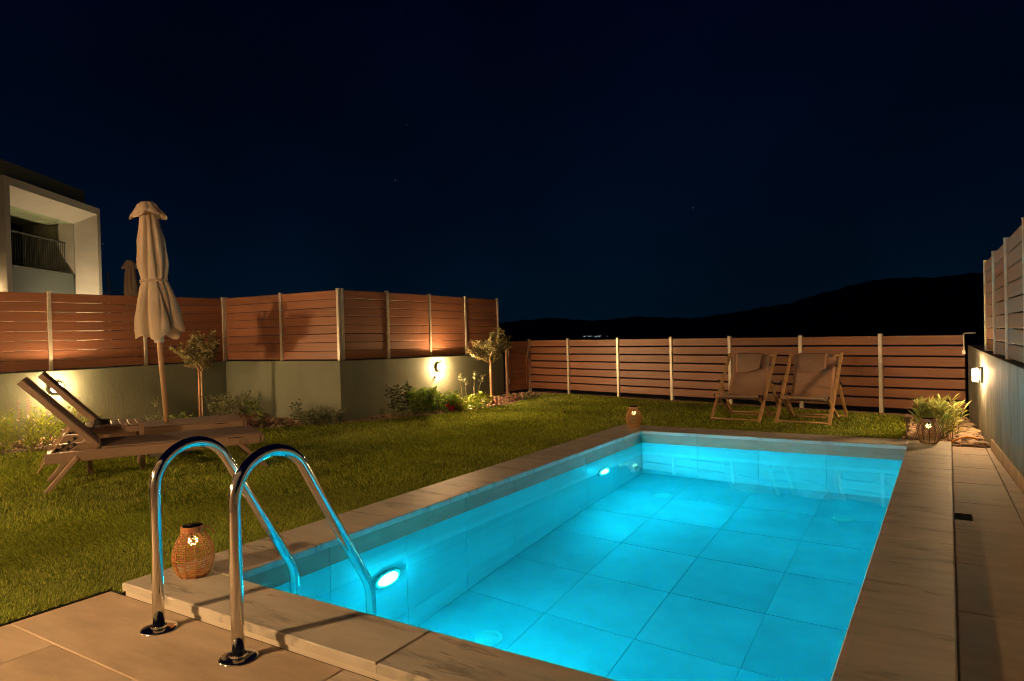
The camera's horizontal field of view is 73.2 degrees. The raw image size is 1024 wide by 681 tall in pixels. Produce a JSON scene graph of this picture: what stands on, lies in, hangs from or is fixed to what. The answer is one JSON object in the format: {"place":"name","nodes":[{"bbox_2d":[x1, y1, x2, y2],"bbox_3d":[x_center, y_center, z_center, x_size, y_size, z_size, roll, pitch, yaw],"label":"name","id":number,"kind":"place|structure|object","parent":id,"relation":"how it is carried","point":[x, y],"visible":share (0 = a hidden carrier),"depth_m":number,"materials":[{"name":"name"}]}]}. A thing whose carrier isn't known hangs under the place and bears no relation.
{"place":"outdoors","nodes":[
{"label":"outdoors","id":0,"kind":"place"},
{"bbox_2d":[0,159,112,372],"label":"house","id":1,"kind":"structure","parent":0,"point":[50,235],"depth_m":18.71,"materials":[{"name":"paint"}]},
{"bbox_2d":[11,223,23,265],"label":"balcony door","id":2,"kind":"structure","parent":1,"relation":"in","point":[16,227],"depth_m":19.41,"materials":[{"name":"black glass"}]},
{"bbox_2d":[94,419,109,424],"bbox_3d":[-3.619,0.716,6.087,0.124,0.040,0.124,-1,1,32],"label":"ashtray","id":3,"kind":"object","parent":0,"point":[101,421],"visible":1,"depth_m":6.04,"materials":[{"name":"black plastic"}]},
{"bbox_2d":[0,391,989,626],"bbox_3d":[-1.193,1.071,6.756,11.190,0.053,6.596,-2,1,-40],"label":"grass","id":4,"kind":"structure","parent":0,"point":[392,450],"depth_m":5.68,"materials":[{"name":"green plant"}]},
{"bbox_2d":[17,397,32,445],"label":"flower stalk","id":5,"kind":"object","parent":4,"relation":"on","point":[27,420],"visible":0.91,"depth_m":7.78,"materials":[{"name":"yellow"}]},
{"bbox_2d":[0,406,101,453],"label":"shrub","id":6,"kind":"object","parent":4,"relation":"on","point":[38,435],"visible":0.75,"depth_m":7.64,"materials":[{"name":"green plant"}]},
{"bbox_2d":[85,418,145,474],"bbox_3d":[-3.560,0.946,6.194,0.452,0.425,0.420,-2,1,-32],"label":"side table","id":7,"kind":"object","parent":4,"relation":"on","point":[124,425],"visible":0.76,"depth_m":6.08,"materials":[{"name":"brown wood"}]},
{"bbox_2d":[17,377,268,493],"bbox_3d":[-3.076,0.715,5.872,1.794,0.888,0.639,-2,1,-32],"label":"sun lounger","id":8,"kind":"object","parent":4,"relation":"on","point":[93,447],"visible":0.93,"depth_m":5.62,"materials":[{"name":"brown wood"}]},
{"bbox_2d":[38,371,249,467],"bbox_3d":[-3.633,0.717,6.908,1.794,0.888,0.639,-2,1,-32],"label":"sun lounger","id":9,"kind":"object","parent":4,"relation":"on","point":[184,424],"visible":0.63,"depth_m":6.74,"materials":[{"name":"brown wood"}]},
{"bbox_2d":[145,414,162,420],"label":"herb","id":10,"kind":"object","parent":4,"relation":"on","point":[149,419],"visible":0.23,"depth_m":8.76,"materials":[{"name":"green plant"}]},
{"bbox_2d":[152,396,159,419],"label":"seed stalk","id":11,"kind":"object","parent":4,"relation":"on","point":[156,405],"visible":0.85,"depth_m":8.99,"materials":[{"name":"green plant"}]},
{"bbox_2d":[129,201,191,457],"bbox_3d":[-3.530,-0.118,6.914,0.463,2.535,0.476,-4,1,4],"label":"parasol","id":12,"kind":"object","parent":4,"relation":"on","point":[158,316],"visible":0.99,"depth_m":6.79,"materials":[{"name":"beige fabric"}]},
{"bbox_2d":[153,410,205,419],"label":"herb","id":13,"kind":"object","parent":4,"relation":"on","point":[180,416],"visible":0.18,"depth_m":8.96,"materials":[{"name":"green plant"}]},
{"bbox_2d":[205,392,235,415],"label":"shrub","id":14,"kind":"object","parent":4,"relation":"on","point":[214,412],"visible":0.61,"depth_m":10.00,"materials":[{"name":"green plant"}]},
{"bbox_2d":[216,390,252,416],"bbox_3d":[-3.930,0.926,9.879,0.516,0.416,0.500,-1,1,32],"label":"shrub","id":15,"kind":"object","parent":4,"relation":"on","point":[231,407],"visible":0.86,"depth_m":9.85,"materials":[{"name":"green plant"}]},
{"bbox_2d":[235,412,269,426],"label":"groundcover shrub","id":16,"kind":"object","parent":4,"relation":"on","point":[250,419],"visible":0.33,"depth_m":8.97,"materials":[{"name":"red plant"}]},
{"bbox_2d":[245,395,261,420],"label":"herb","id":17,"kind":"object","parent":4,"relation":"on","point":[252,407],"visible":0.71,"depth_m":9.30,"materials":[{"name":"green plant"}]},
{"bbox_2d":[255,407,267,424],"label":"herb","id":18,"kind":"object","parent":4,"relation":"on","point":[263,414],"visible":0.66,"depth_m":9.13,"materials":[{"name":"green plant"}]},
{"bbox_2d":[0,392,540,454],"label":"pebble mulch","id":19,"kind":"object","parent":4,"relation":"on","point":[270,424],"visible":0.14,"depth_m":9.34,"materials":[{"name":"grey gravel"}]},
{"bbox_2d":[169,328,219,416],"bbox_3d":[-4.178,0.489,9.432,0.730,1.313,0.660,-1,1,15],"label":"olive tree","id":20,"kind":"object","parent":19,"relation":"on","point":[199,355],"visible":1,"depth_m":9.38,"materials":[{"name":"green plant"}]},
{"bbox_2d":[467,326,513,404],"bbox_3d":[-0.365,0.401,10.832,0.820,1.262,0.791,-1,1,32],"label":"olive tree","id":21,"kind":"object","parent":19,"relation":"on","point":[483,351],"visible":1,"depth_m":10.78,"materials":[{"name":"green plant"}]},
{"bbox_2d":[289,399,301,421],"bbox_3d":[-2.904,0.947,9.315,0.228,0.335,0.165,-1,1,32],"label":"sapling","id":22,"kind":"object","parent":4,"relation":"on","point":[295,408],"visible":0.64,"depth_m":9.33,"materials":[{"name":"green plant"}]},
{"bbox_2d":[290,405,351,424],"bbox_3d":[-2.498,0.979,8.998,0.794,0.262,0.764,-1,1,32],"label":"shrub","id":23,"kind":"object","parent":4,"relation":"on","point":[309,417],"visible":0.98,"depth_m":8.94,"materials":[{"name":"green plant"}]},
{"bbox_2d":[384,381,412,413],"bbox_3d":[-1.629,0.829,9.889,0.394,0.494,0.421,-2,1,-15],"label":"shrub","id":24,"kind":"object","parent":4,"relation":"on","point":[402,401],"visible":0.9,"depth_m":9.84,"materials":[{"name":"green plant"}]},
{"bbox_2d":[387,406,413,417],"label":"grass tuft","id":25,"kind":"object","parent":4,"relation":"on","point":[398,413],"visible":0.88,"depth_m":9.53,"materials":[{"name":"green plant"}]},
{"bbox_2d":[404,386,437,413],"bbox_3d":[-1.331,0.868,10.011,0.538,0.399,0.519,-1,1,32],"label":"shrub","id":26,"kind":"object","parent":4,"relation":"on","point":[423,405],"visible":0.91,"depth_m":9.88,"materials":[{"name":"green plant"}]},
{"bbox_2d":[426,389,460,412],"bbox_3d":[-1.083,0.891,10.198,0.564,0.336,0.608,-1,1,32],"label":"shrub","id":27,"kind":"object","parent":4,"relation":"on","point":[439,402],"visible":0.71,"depth_m":10.12,"materials":[{"name":"green plant"}]},
{"bbox_2d":[446,403,454,411],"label":"flower","id":28,"kind":"object","parent":4,"relation":"on","point":[451,407],"visible":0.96,"depth_m":9.94,"materials":[{"name":"red plant"}]},
{"bbox_2d":[442,391,493,410],"bbox_3d":[-0.669,0.915,10.492,0.803,0.264,0.884,-2,1,-6],"label":"shrub","id":29,"kind":"object","parent":4,"relation":"on","point":[479,402],"visible":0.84,"depth_m":10.25,"materials":[{"name":"green plant"}]},
{"bbox_2d":[457,371,485,397],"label":"branching stalk","id":30,"kind":"object","parent":4,"relation":"on","point":[474,375],"visible":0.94,"depth_m":10.77,"materials":[{"name":"green plant"}]},
{"bbox_2d":[485,396,519,404],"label":"groundcover shrub","id":31,"kind":"object","parent":4,"relation":"on","point":[501,400],"visible":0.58,"depth_m":11.15,"materials":[{"name":"red plant"}]},
{"bbox_2d":[499,391,541,401],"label":"flower","id":32,"kind":"object","parent":4,"relation":"on","point":[528,396],"visible":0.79,"depth_m":11.59,"materials":[{"name":"green plant"}]},
{"bbox_2d":[710,353,781,422],"bbox_3d":[2.902,0.568,8.588,0.681,0.806,0.829,-1,1,37],"label":"deck chair","id":33,"kind":"object","parent":4,"relation":"on","point":[751,375],"visible":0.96,"depth_m":8.66,"materials":[{"name":"beige fabric"}]},
{"bbox_2d":[527,334,965,412],"bbox_3d":[2.811,0.450,10.666,0.085,1.025,7.176,-2,1,-44],"label":"slat fence","id":34,"kind":"object","parent":4,"relation":"on","point":[880,361],"visible":0.77,"depth_m":10.06,"materials":[{"name":"brown wood"}]},
{"bbox_2d":[505,340,529,393],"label":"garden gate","id":35,"kind":"structure","parent":34,"relation":"attached to","point":[521,350],"depth_m":12.94,"materials":[{"name":"brown wood"}]},
{"bbox_2d":[533,391,967,418],"bbox_3d":[2.806,0.948,10.534,0.293,0.033,7.070,-2,1,-45],"label":"gravel strip","id":36,"kind":"object","parent":4,"relation":"on","point":[907,415],"visible":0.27,"depth_m":9.70,"materials":[{"name":"gravel"}]},
{"bbox_2d":[774,352,847,425],"bbox_3d":[3.544,0.556,8.194,0.681,0.806,0.829,-1,1,37],"label":"deck chair","id":37,"kind":"object","parent":4,"relation":"on","point":[814,377],"visible":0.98,"depth_m":8.26,"materials":[{"name":"beige fabric"}]},
{"bbox_2d":[908,394,949,438],"bbox_3d":[4.054,0.741,6.693,0.280,0.460,0.382,-2,1,-32],"label":"oleander","id":38,"kind":"object","parent":4,"relation":"on","point":[923,410],"visible":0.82,"depth_m":6.68,"materials":[{"name":"green plant"}]},
{"bbox_2d":[899,416,989,447],"bbox_3d":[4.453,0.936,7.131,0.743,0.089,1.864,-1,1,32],"label":"stone bed","id":39,"kind":"object","parent":4,"relation":"on","point":[969,429],"visible":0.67,"depth_m":6.78,"materials":[{"name":"beige gravel"}]},
{"bbox_2d":[950,436,978,442],"bbox_3d":[4.218,0.926,6.454,0.354,0.058,0.044,-2,1,-16],"label":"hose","id":40,"kind":"object","parent":39,"relation":"on","point":[956,439],"visible":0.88,"depth_m":6.46,"materials":[{"name":"orange plastic"}]},
{"bbox_2d":[922,393,971,438],"bbox_3d":[4.237,0.742,6.770,0.472,0.448,0.532,-1,1,32],"label":"oleander","id":41,"kind":"object","parent":4,"relation":"on","point":[951,426],"visible":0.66,"depth_m":6.68,"materials":[{"name":"green plant"}]},
{"bbox_2d":[0,439,1023,680],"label":"paving","id":42,"kind":"structure","parent":0,"point":[99,638],"depth_m":2.69,"materials":[{"name":"beige stone"}]},
{"bbox_2d":[140,436,375,666],"bbox_3d":[-1.026,1.347,2.909,0.642,1.900,0.784,-1,1,32],"label":"pool ladder","id":43,"kind":"object","parent":42,"relation":"attached to","point":[239,654],"visible":0.91,"depth_m":2.75,"materials":[{"name":"silver metal"}]},
{"bbox_2d":[954,513,972,520],"bbox_3d":[2.660,1.039,4.064,0.090,0.010,0.150,-1,1,32],"label":"drain grate","id":44,"kind":"object","parent":42,"relation":"on","point":[962,516],"visible":1,"depth_m":4.05,"materials":[{"name":"black metal"}]},
{"bbox_2d":[0,0,1023,348],"label":"sky","id":45,"kind":"structure","parent":0,"point":[591,160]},
{"bbox_2d":[113,336,1023,447],"bbox_3d":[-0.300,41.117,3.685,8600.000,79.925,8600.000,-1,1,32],"label":"ground","id":46,"kind":"structure","parent":0,"point":[974,340],"depth_m":16.29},
{"bbox_2d":[102,272,123,339],"bbox_3d":[-17.331,-0.868,30.027,1.804,4.230,0.361,-1,1,-1],"label":"utility pole","id":47,"kind":"object","parent":46,"relation":"on","point":[108,292],"visible":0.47,"depth_m":29.96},
{"bbox_2d":[121,260,138,365],"bbox_3d":[-7.654,-0.250,13.998,0.469,2.750,0.473,-1,3,42],"label":"parasol","id":48,"kind":"object","parent":46,"relation":"on","point":[131,285],"visible":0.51,"depth_m":13.86,"materials":[{"name":"brown fabric"}]},
{"bbox_2d":[0,354,503,441],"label":"garden wall","id":49,"kind":"structure","parent":46,"relation":"on","point":[359,387],"depth_m":9.75,"materials":[{"name":"grey concrete"}]},
{"bbox_2d":[0,291,225,371],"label":"slat fence","id":50,"kind":"object","parent":49,"relation":"on","point":[22,312],"visible":0.77,"depth_m":8.95,"materials":[{"name":"brown wood"}]},
{"bbox_2d":[224,288,341,360],"bbox_3d":[-3.397,-0.200,10.054,2.516,0.986,0.056,-1,1,32],"label":"slat fence","id":51,"kind":"object","parent":49,"relation":"on","point":[251,341],"visible":1,"depth_m":9.96,"materials":[{"name":"brown wood"}]},
{"bbox_2d":[340,288,499,360],"bbox_3d":[-1.299,-0.233,11.067,0.056,1.052,3.896,-1,1,32],"label":"slat fence","id":52,"kind":"object","parent":49,"relation":"on","point":[406,335],"visible":0.93,"depth_m":10.65,"materials":[{"name":"brown wood"}]},
{"bbox_2d":[435,363,444,370],"bbox_3d":[-1.147,0.422,11.039,0.086,0.122,0.147,-1,1,32],"label":"wall lamp","id":53,"kind":"object","parent":49,"relation":"attached to","point":[439,366],"visible":1,"depth_m":11.00,"materials":[{"name":"grey"}]},
{"bbox_2d":[243,434,905,587],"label":"swimming pool","id":54,"kind":"structure","parent":46,"relation":"in","point":[306,565],"depth_m":5.37,"materials":[{"name":"grey tile"}]},
{"bbox_2d":[122,424,957,680],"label":"pool coping","id":55,"kind":"object","parent":54,"relation":"on","point":[902,625],"visible":0.92,"depth_m":2.86,"materials":[{"name":"stone"}]},
{"bbox_2d":[171,522,214,579],"bbox_3d":[-1.492,0.980,3.234,0.188,0.240,0.183,-2,1,-19],"label":"lantern","id":56,"kind":"object","parent":55,"relation":"on","point":[193,528],"visible":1,"depth_m":3.20,"materials":[{"name":"wicker"}]},
{"bbox_2d":[626,406,641,427],"bbox_3d":[1.366,0.854,7.747,0.175,0.240,0.179,-2,1,-38],"label":"lantern","id":57,"kind":"object","parent":55,"relation":"on","point":[629,415],"visible":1,"depth_m":7.70,"materials":[{"name":"wicker"}]},
{"bbox_2d":[916,417,941,443],"bbox_3d":[3.779,0.816,6.251,0.207,0.232,0.202,-1,1,9],"label":"lantern","id":58,"kind":"object","parent":55,"relation":"on","point":[929,438],"visible":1,"depth_m":6.21,"materials":[{"name":"wicker"}]},
{"bbox_2d":[274,443,902,680],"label":"water","id":59,"kind":"structure","parent":54,"relation":"in","point":[650,562],"depth_m":3.58,"materials":[{"name":"blue liquid"}]},
{"bbox_2d":[968,345,1023,475],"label":"boundary wall","id":60,"kind":"structure","parent":46,"relation":"on","point":[996,407],"depth_m":5.67,"materials":[{"name":"white paint"}]},
{"bbox_2d":[962,332,975,353],"bbox_3d":[5.319,0.029,8.030,0.138,0.252,0.024,-1,1,32],"label":"metal bracket","id":61,"kind":"object","parent":60,"relation":"attached to","point":[963,351],"visible":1,"depth_m":8.05,"materials":[{"name":"grey metal"}]},
{"bbox_2d":[972,367,982,382],"bbox_3d":[4.544,0.336,6.732,0.086,0.150,0.102,-1,1,36],"label":"wall lamp","id":62,"kind":"object","parent":60,"relation":"attached to","point":[977,374],"visible":0.99,"depth_m":6.71,"materials":[{"name":"grey"}]},
{"bbox_2d":[983,217,1023,362],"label":"slat fence","id":63,"kind":"object","parent":60,"relation":"on","point":[1003,269],"visible":1,"depth_m":5.45,"materials":[{"name":"brown wood"}]},
{"bbox_2d":[320,273,1022,342],"bbox_3d":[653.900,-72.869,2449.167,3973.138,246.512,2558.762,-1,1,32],"label":"hills","id":64,"kind":"structure","parent":0,"point":[941,305],"depth_m":2063.72,"materials":[{"name":"black"}]}
]}

